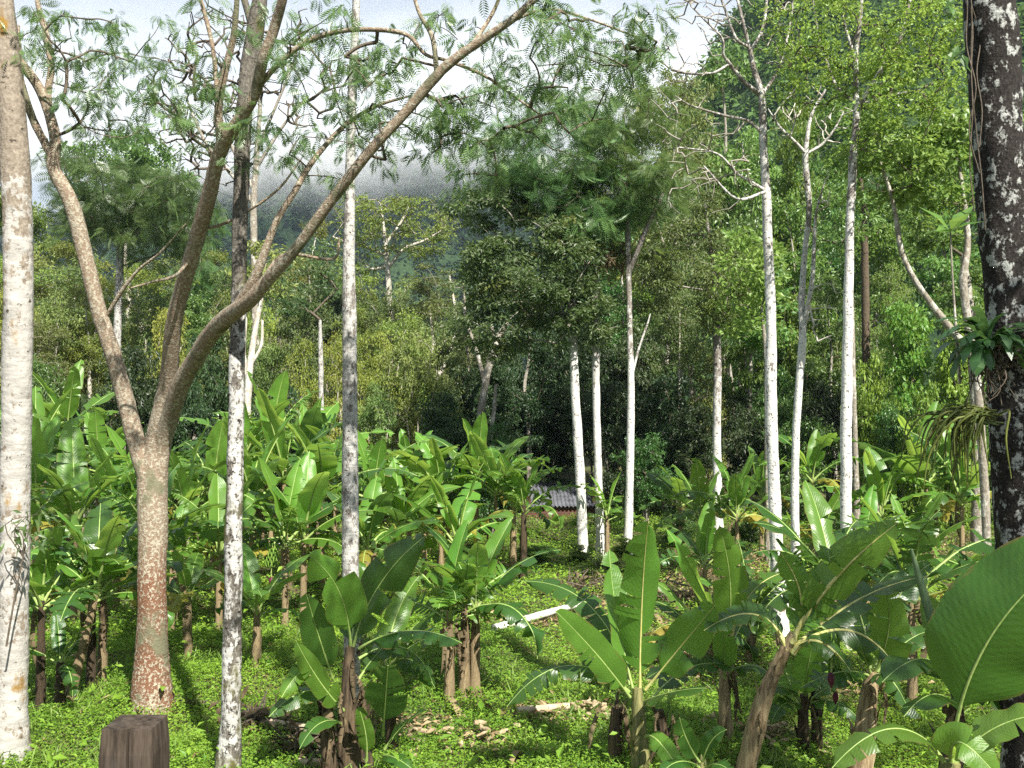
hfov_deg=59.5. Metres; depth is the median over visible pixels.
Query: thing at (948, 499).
banana plant
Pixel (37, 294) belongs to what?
bush
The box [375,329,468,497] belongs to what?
bush
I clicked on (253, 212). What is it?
bare tree
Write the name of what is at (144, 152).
forest tree
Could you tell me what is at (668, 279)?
limewashed tree
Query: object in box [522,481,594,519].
shed
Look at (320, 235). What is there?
forest tree
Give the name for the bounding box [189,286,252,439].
bush
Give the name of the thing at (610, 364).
bush
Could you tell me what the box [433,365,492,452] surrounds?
bush
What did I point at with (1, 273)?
forest tree
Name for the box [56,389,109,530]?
bush
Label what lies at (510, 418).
bush
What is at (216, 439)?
banana plant
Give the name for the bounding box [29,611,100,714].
banana plant
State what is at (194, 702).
fallen log
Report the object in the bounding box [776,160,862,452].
forest tree
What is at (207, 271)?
forest tree
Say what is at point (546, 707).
fallen log
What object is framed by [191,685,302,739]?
brush pile
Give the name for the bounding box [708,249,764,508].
forest tree
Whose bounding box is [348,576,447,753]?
banana plant
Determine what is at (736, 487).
banana plant
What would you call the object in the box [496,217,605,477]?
forest tree
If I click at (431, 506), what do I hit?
banana plant
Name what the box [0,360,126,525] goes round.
banana plant
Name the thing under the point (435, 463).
banana plant
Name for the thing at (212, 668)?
ground cover
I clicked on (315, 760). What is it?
fallen log
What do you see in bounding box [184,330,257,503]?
bush
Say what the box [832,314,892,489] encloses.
bush
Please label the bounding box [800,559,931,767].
banana plant
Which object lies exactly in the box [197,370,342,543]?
banana plant
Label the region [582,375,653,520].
bush
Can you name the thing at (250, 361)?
pale trunk tree
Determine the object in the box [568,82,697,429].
forest tree
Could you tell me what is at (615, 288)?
forest tree
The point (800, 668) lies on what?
banana plant
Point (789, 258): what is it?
forest tree
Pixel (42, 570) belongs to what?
banana plant
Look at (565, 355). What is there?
bush
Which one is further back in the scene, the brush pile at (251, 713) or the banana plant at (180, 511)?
the banana plant at (180, 511)
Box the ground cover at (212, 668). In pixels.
[0,486,1000,767]
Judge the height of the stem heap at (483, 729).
0.261 m
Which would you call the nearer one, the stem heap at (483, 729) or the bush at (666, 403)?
the stem heap at (483, 729)
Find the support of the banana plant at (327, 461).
on the ground at (272, 602)
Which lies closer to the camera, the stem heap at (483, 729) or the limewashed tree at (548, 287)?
the stem heap at (483, 729)
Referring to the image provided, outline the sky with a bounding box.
[14,0,742,217]
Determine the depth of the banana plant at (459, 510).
16.56 m
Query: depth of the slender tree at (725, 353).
28.99 m
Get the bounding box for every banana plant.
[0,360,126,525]
[0,384,111,564]
[29,503,187,706]
[29,524,172,714]
[29,534,177,689]
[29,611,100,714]
[30,509,205,688]
[31,415,129,562]
[31,417,133,623]
[31,463,120,569]
[32,464,225,607]
[33,406,143,505]
[38,436,173,611]
[89,424,196,537]
[112,425,267,607]
[121,504,260,632]
[122,548,223,661]
[168,417,286,592]
[168,472,284,633]
[176,398,295,542]
[183,415,341,604]
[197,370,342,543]
[201,543,311,669]
[212,388,342,578]
[220,456,373,628]
[243,424,416,588]
[244,451,388,611]
[257,397,394,549]
[269,533,461,767]
[289,425,390,555]
[289,476,442,566]
[322,457,476,549]
[327,431,428,561]
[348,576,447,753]
[364,428,456,536]
[369,521,524,705]
[378,473,486,583]
[383,540,541,698]
[384,463,515,560]
[386,432,496,565]
[400,517,558,696]
[420,412,548,556]
[435,431,552,569]
[455,453,562,566]
[480,460,581,584]
[507,519,738,767]
[569,470,645,553]
[639,464,728,545]
[645,525,782,744]
[646,582,758,660]
[653,457,764,565]
[659,501,764,591]
[659,718,733,767]
[674,453,802,565]
[677,539,819,663]
[704,520,927,767]
[718,446,801,557]
[744,480,934,692]
[759,429,862,553]
[759,479,874,559]
[768,611,863,756]
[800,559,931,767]
[801,484,944,602]
[815,447,941,564]
[831,498,994,700]
[832,536,1023,767]
[833,401,980,561]
[864,491,980,609]
[880,549,1000,767]
[885,416,991,558]
[924,536,994,589]
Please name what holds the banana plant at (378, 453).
on the ground at (272, 602)
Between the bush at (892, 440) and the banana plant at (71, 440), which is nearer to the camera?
the banana plant at (71, 440)
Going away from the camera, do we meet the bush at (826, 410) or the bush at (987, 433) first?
the bush at (987, 433)
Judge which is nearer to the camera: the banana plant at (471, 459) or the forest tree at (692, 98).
the banana plant at (471, 459)
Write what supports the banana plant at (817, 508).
on the ground at (272, 602)
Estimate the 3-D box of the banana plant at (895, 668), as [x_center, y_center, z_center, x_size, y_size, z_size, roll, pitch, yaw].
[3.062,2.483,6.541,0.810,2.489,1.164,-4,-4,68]
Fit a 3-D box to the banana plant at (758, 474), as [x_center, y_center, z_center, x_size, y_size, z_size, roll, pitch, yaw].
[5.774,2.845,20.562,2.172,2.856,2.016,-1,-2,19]
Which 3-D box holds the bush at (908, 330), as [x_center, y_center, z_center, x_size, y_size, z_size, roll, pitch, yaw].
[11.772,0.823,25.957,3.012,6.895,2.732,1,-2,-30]
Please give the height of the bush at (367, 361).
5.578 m
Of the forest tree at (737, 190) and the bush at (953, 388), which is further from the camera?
the forest tree at (737, 190)
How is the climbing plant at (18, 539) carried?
attached to the white bark tree at (17, 336)
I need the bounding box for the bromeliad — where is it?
[921,306,1023,407]
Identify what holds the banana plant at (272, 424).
on the ground at (272, 602)
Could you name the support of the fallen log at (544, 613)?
on the ground at (272, 602)
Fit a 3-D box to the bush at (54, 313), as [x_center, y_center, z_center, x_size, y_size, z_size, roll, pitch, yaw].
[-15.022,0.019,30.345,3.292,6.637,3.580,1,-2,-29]
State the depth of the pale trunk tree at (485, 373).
26.93 m
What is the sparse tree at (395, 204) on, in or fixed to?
on the ground at (272, 602)
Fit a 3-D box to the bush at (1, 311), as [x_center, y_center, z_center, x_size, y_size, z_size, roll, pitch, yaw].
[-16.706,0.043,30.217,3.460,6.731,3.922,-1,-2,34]
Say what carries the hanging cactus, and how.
hanging from the dark bark tree at (997, 34)
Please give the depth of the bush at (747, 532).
21.74 m
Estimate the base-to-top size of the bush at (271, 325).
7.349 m
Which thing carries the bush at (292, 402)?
on the ground at (272, 602)
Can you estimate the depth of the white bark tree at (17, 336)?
8.81 m
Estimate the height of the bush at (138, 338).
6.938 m
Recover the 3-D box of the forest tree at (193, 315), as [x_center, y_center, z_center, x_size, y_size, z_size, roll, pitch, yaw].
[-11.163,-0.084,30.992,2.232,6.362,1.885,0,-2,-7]
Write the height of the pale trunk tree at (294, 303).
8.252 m
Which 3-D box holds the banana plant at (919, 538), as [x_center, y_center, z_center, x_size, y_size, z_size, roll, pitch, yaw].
[4.701,2.563,10.003,2.181,2.509,2.296,-1,-2,24]
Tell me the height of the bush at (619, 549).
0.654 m
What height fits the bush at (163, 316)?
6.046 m
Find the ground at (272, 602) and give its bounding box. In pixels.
[2,334,1001,767]
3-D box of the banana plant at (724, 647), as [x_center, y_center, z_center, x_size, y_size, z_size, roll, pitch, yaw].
[2.015,2.502,8.584,1.124,2.340,1.346,-1,-2,27]
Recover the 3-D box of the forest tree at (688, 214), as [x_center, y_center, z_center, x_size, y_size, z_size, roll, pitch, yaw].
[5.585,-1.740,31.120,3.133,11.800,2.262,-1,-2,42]
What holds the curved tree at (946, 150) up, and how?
on the ground at (272, 602)
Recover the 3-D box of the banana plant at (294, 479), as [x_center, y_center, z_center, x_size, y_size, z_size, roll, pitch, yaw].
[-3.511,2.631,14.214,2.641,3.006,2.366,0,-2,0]
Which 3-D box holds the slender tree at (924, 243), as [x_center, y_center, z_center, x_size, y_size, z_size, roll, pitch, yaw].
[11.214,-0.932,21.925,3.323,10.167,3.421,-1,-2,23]
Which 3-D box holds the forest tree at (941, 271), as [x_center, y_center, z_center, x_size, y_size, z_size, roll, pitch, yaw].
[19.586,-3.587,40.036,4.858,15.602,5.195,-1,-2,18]
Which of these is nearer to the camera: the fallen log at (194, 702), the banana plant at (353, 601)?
the banana plant at (353, 601)
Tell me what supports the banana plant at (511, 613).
on the ground at (272, 602)
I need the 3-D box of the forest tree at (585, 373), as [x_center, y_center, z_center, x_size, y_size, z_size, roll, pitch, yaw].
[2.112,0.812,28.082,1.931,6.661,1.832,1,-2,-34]
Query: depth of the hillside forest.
108.79 m
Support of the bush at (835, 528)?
on the ground at (272, 602)
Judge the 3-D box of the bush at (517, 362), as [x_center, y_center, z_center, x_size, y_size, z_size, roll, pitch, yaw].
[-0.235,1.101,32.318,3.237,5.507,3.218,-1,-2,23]
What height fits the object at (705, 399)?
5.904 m
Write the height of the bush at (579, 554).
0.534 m
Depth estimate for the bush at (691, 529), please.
21.59 m
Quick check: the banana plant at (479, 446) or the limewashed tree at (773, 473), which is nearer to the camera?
the limewashed tree at (773, 473)
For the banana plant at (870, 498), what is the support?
on the ground at (272, 602)
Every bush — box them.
[0,244,79,336]
[0,288,84,409]
[0,353,66,490]
[33,285,101,468]
[34,238,115,395]
[45,274,144,406]
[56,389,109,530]
[84,342,160,525]
[98,280,171,447]
[122,254,195,358]
[131,307,204,406]
[144,380,217,543]
[159,248,265,379]
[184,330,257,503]
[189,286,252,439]
[244,321,296,456]
[246,276,308,405]
[254,385,305,503]
[283,336,323,423]
[294,277,342,403]
[295,425,341,533]
[312,327,370,450]
[316,259,386,384]
[324,280,384,403]
[336,329,422,448]
[358,305,445,449]
[358,381,415,522]
[372,274,451,391]
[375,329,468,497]
[399,314,486,416]
[416,391,473,528]
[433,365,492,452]
[461,343,540,453]
[465,382,543,459]
[465,420,520,533]
[511,331,608,479]
[514,382,585,481]
[517,545,566,564]
[519,425,585,485]
[545,290,635,481]
[565,544,596,564]
[568,555,636,575]
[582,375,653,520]
[609,430,678,526]
[610,537,635,562]
[615,369,696,516]
[654,508,697,544]
[671,401,727,523]
[721,388,789,510]
[725,347,795,492]
[727,512,764,550]
[748,388,837,521]
[756,292,837,459]
[801,377,852,502]
[805,511,840,546]
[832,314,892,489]
[834,351,912,514]
[860,399,933,538]
[878,295,951,517]
[889,380,973,536]
[900,315,992,528]
[923,282,991,502]
[984,383,991,504]
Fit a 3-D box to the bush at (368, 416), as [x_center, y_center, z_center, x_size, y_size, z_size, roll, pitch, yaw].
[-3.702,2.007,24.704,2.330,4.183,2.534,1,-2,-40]
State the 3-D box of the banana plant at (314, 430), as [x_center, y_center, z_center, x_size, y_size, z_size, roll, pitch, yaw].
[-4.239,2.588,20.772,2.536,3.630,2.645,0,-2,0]
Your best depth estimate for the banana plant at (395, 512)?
16.82 m
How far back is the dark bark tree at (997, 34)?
6.40 m
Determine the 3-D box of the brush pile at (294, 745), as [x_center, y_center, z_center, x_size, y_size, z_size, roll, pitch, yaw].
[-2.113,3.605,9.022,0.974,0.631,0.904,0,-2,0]
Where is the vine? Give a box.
[943,0,985,229]
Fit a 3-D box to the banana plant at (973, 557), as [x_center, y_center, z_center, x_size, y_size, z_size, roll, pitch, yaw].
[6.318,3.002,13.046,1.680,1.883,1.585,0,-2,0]
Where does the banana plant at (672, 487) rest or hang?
on the ground at (272, 602)
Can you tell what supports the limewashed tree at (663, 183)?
on the ground at (272, 602)
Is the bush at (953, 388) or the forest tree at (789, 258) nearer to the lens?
the bush at (953, 388)
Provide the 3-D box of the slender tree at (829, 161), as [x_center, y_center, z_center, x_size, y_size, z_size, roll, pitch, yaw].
[10.870,-2.283,26.660,4.810,12.677,3.475,0,-2,0]
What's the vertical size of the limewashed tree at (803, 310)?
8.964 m
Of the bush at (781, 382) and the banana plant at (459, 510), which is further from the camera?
the bush at (781, 382)
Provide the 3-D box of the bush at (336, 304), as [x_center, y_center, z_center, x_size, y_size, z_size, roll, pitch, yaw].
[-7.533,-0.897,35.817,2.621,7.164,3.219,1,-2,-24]
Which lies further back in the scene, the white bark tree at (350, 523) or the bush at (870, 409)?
the bush at (870, 409)
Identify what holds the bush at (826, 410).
on the ground at (272, 602)
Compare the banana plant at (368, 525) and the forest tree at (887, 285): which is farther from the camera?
the forest tree at (887, 285)
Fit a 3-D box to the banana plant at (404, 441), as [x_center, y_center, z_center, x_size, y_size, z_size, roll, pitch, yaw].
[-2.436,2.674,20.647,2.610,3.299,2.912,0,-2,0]
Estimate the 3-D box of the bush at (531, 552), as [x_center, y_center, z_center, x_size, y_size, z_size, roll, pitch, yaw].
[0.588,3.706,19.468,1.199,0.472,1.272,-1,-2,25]
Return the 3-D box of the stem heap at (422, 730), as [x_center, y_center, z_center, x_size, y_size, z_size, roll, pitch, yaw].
[-1.008,3.728,9.518,0.596,0.184,0.397,0,-2,0]
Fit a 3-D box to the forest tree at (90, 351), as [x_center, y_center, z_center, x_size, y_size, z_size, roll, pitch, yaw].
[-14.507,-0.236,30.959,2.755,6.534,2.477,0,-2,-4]
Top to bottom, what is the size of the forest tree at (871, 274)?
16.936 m
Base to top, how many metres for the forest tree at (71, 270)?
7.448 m
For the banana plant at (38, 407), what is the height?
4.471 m
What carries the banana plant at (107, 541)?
on the ground at (272, 602)
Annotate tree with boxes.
[0,0,33,766]
[0,0,684,716]
[0,186,63,286]
[0,253,65,362]
[0,313,94,488]
[30,138,231,452]
[34,257,114,363]
[36,126,201,347]
[59,285,132,412]
[103,260,199,356]
[142,8,340,403]
[158,290,220,439]
[160,188,231,334]
[199,257,273,368]
[214,0,266,767]
[219,239,307,528]
[262,237,357,409]
[271,250,341,404]
[276,214,335,342]
[322,189,468,449]
[324,304,371,391]
[330,284,416,397]
[342,0,360,715]
[382,275,466,389]
[409,262,468,378]
[434,182,644,552]
[436,255,542,501]
[438,296,511,487]
[464,77,688,558]
[491,281,567,486]
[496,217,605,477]
[557,306,609,460]
[558,70,700,544]
[564,225,653,472]
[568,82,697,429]
[602,328,672,493]
[618,145,760,533]
[631,65,722,402]
[631,170,707,392]
[632,285,665,364]
[639,290,710,502]
[649,0,798,640]
[649,91,717,401]
[651,41,801,465]
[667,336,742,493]
[695,207,773,387]
[700,317,742,507]
[702,266,807,512]
[708,225,791,567]
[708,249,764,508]
[726,125,813,451]
[749,0,968,649]
[752,186,837,473]
[768,81,852,624]
[769,97,838,358]
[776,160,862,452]
[780,273,884,494]
[791,140,920,370]
[793,174,884,529]
[794,97,966,506]
[832,65,1023,557]
[833,201,939,396]
[870,263,920,489]
[900,160,981,541]
[906,162,980,364]
[931,257,983,312]
[963,0,1023,767]
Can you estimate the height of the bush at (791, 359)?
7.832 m
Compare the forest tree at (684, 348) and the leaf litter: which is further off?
the forest tree at (684, 348)
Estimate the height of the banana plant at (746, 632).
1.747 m
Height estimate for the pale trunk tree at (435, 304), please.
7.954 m
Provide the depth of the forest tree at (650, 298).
35.80 m
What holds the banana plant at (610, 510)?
on the ground at (272, 602)
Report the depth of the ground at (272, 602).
11.73 m
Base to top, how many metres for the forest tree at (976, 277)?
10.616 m
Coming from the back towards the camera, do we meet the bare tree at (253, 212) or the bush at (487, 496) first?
the bare tree at (253, 212)
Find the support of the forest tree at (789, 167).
on the ground at (272, 602)
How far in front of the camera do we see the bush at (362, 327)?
37.13 m
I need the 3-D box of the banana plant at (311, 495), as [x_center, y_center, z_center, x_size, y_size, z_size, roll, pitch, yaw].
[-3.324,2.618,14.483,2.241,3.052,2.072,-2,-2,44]
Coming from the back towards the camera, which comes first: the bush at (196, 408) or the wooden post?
the bush at (196, 408)
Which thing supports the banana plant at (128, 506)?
on the ground at (272, 602)
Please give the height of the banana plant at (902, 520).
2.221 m
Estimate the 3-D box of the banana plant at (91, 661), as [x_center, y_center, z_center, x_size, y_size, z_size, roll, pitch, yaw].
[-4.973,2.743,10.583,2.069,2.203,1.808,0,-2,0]
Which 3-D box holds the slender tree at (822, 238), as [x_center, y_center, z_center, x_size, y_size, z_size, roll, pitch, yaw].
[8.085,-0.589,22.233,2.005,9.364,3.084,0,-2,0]
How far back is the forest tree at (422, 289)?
36.23 m
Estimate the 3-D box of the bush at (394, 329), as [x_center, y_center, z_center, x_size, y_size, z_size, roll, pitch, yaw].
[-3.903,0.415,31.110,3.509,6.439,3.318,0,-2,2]
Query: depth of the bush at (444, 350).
31.76 m
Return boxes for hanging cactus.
[900,403,1011,489]
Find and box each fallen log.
[174,698,217,705]
[268,718,305,731]
[298,758,337,767]
[492,603,579,630]
[516,702,570,715]
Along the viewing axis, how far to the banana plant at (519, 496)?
17.84 m
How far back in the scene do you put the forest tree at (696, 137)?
41.69 m
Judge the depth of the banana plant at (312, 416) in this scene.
21.43 m
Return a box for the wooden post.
[99,714,169,767]
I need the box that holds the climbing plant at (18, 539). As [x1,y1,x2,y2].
[0,510,60,646]
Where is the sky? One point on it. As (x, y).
(138, 13)
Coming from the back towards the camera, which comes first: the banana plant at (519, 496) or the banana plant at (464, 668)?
the banana plant at (519, 496)
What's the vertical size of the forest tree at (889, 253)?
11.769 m
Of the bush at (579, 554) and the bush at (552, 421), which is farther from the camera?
the bush at (552, 421)
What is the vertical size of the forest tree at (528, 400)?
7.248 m
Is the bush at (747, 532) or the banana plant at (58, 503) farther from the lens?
the bush at (747, 532)
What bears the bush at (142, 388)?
on the ground at (272, 602)
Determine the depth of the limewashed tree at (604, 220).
20.39 m
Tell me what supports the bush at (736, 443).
on the ground at (272, 602)
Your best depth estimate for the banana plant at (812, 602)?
7.33 m
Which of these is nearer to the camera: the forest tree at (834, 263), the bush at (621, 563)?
the bush at (621, 563)
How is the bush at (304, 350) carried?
on the ground at (272, 602)
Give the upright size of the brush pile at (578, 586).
0.828 m
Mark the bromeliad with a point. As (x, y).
(984, 348)
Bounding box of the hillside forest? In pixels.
[552,0,1023,415]
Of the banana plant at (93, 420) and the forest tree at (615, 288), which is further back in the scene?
the forest tree at (615, 288)
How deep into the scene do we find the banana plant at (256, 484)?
15.86 m
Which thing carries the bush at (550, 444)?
on the ground at (272, 602)
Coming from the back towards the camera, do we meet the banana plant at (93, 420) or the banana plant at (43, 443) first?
the banana plant at (93, 420)
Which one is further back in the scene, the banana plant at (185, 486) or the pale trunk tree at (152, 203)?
the pale trunk tree at (152, 203)
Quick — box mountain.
[0,144,652,392]
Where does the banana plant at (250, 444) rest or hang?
on the ground at (272, 602)
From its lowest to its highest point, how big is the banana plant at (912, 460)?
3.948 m
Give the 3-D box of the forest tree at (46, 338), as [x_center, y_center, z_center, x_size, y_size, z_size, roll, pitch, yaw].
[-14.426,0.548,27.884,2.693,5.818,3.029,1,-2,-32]
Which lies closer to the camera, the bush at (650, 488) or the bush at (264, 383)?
the bush at (650, 488)
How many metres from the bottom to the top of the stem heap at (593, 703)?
0.184 m
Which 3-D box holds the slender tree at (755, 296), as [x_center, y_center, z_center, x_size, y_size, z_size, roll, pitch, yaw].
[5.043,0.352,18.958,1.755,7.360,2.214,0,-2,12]
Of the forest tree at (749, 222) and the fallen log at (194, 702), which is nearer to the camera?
the fallen log at (194, 702)
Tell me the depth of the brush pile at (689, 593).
15.32 m
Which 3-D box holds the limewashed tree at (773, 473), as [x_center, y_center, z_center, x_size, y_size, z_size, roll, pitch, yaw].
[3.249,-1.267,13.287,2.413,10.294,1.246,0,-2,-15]
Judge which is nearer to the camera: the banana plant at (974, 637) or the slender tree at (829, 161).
the banana plant at (974, 637)
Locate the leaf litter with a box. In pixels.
[29,513,983,767]
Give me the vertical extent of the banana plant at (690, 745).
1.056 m
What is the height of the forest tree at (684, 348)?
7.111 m
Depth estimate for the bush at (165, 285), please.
42.71 m
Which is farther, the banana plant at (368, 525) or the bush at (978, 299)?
the bush at (978, 299)
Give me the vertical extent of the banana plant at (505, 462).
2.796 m
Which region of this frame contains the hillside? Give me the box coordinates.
[615,0,1023,411]
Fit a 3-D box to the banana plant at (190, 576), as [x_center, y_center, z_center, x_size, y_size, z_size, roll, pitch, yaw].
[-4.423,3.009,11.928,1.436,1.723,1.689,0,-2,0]
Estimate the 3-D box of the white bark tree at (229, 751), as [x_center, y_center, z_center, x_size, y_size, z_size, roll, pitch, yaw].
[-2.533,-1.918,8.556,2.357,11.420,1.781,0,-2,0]
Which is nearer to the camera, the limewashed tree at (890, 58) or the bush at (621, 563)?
the limewashed tree at (890, 58)
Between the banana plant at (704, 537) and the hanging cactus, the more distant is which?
the banana plant at (704, 537)
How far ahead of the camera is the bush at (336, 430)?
26.94 m
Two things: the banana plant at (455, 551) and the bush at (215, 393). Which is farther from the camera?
the bush at (215, 393)
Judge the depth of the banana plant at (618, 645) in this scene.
7.84 m
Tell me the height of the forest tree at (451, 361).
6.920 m
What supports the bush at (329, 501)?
on the ground at (272, 602)
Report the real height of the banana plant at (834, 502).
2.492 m
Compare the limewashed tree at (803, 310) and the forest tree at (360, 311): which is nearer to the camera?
the limewashed tree at (803, 310)
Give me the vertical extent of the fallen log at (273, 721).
0.155 m
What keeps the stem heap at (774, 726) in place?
on the ground at (272, 602)
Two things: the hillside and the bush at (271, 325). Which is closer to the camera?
the bush at (271, 325)
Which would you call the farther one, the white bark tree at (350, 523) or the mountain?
the mountain
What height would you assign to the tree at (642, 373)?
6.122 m
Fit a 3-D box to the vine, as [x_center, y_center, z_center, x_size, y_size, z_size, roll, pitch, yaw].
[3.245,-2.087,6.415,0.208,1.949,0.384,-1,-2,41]
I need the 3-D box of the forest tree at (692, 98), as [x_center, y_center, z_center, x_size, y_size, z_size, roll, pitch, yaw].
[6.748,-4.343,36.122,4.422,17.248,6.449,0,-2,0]
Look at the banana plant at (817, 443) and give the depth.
19.34 m
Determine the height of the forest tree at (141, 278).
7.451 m
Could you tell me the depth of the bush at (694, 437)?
25.62 m
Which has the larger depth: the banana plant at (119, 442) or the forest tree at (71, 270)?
the forest tree at (71, 270)
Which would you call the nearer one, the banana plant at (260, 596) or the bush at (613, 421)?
the banana plant at (260, 596)
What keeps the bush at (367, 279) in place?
on the ground at (272, 602)
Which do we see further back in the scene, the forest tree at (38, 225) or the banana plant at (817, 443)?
the forest tree at (38, 225)
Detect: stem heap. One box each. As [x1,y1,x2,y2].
[399,727,442,741]
[409,719,560,755]
[557,699,623,723]
[702,712,841,758]
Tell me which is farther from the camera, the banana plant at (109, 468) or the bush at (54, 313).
the bush at (54, 313)
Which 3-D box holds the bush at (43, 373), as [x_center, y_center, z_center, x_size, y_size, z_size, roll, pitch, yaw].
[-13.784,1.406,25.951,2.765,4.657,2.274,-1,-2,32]
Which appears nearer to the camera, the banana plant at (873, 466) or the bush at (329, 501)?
the banana plant at (873, 466)
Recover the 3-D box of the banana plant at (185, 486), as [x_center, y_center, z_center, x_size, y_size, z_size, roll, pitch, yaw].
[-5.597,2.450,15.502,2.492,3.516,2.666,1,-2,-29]
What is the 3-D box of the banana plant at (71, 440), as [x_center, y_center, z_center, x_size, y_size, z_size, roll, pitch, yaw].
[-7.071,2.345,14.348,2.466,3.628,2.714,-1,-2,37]
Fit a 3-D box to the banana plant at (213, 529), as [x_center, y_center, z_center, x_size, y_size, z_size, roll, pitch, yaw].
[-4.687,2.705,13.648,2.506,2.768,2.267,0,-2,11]
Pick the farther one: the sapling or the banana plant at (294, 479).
the banana plant at (294, 479)
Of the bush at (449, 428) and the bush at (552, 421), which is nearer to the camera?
the bush at (449, 428)
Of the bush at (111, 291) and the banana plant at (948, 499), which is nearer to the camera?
the banana plant at (948, 499)
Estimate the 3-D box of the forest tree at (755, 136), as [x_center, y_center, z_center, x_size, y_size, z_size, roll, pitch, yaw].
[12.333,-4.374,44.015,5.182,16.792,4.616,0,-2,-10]
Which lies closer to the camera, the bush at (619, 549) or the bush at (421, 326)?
the bush at (619, 549)
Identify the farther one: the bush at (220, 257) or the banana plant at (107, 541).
the bush at (220, 257)
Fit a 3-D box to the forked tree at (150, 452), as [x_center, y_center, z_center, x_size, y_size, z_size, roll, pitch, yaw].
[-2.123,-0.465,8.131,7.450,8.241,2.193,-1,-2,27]
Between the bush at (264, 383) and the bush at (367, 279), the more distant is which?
the bush at (367, 279)
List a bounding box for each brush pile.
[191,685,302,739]
[259,716,336,767]
[550,563,611,595]
[625,575,757,612]
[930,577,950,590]
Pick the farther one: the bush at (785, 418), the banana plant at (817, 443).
the bush at (785, 418)
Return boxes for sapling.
[917,205,982,383]
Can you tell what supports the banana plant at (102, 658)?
on the ground at (272, 602)
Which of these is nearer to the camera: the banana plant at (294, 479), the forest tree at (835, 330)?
the banana plant at (294, 479)
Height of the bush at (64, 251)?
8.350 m
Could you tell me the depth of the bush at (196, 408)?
22.13 m
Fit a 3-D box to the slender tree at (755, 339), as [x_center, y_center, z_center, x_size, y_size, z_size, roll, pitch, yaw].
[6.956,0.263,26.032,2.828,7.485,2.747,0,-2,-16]
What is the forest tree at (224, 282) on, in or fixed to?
on the ground at (272, 602)
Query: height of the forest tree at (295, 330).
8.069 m
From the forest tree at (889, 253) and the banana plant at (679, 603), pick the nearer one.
the banana plant at (679, 603)
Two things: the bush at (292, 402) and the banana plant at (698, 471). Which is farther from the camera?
the bush at (292, 402)
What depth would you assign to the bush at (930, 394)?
22.35 m
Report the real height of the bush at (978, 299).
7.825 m

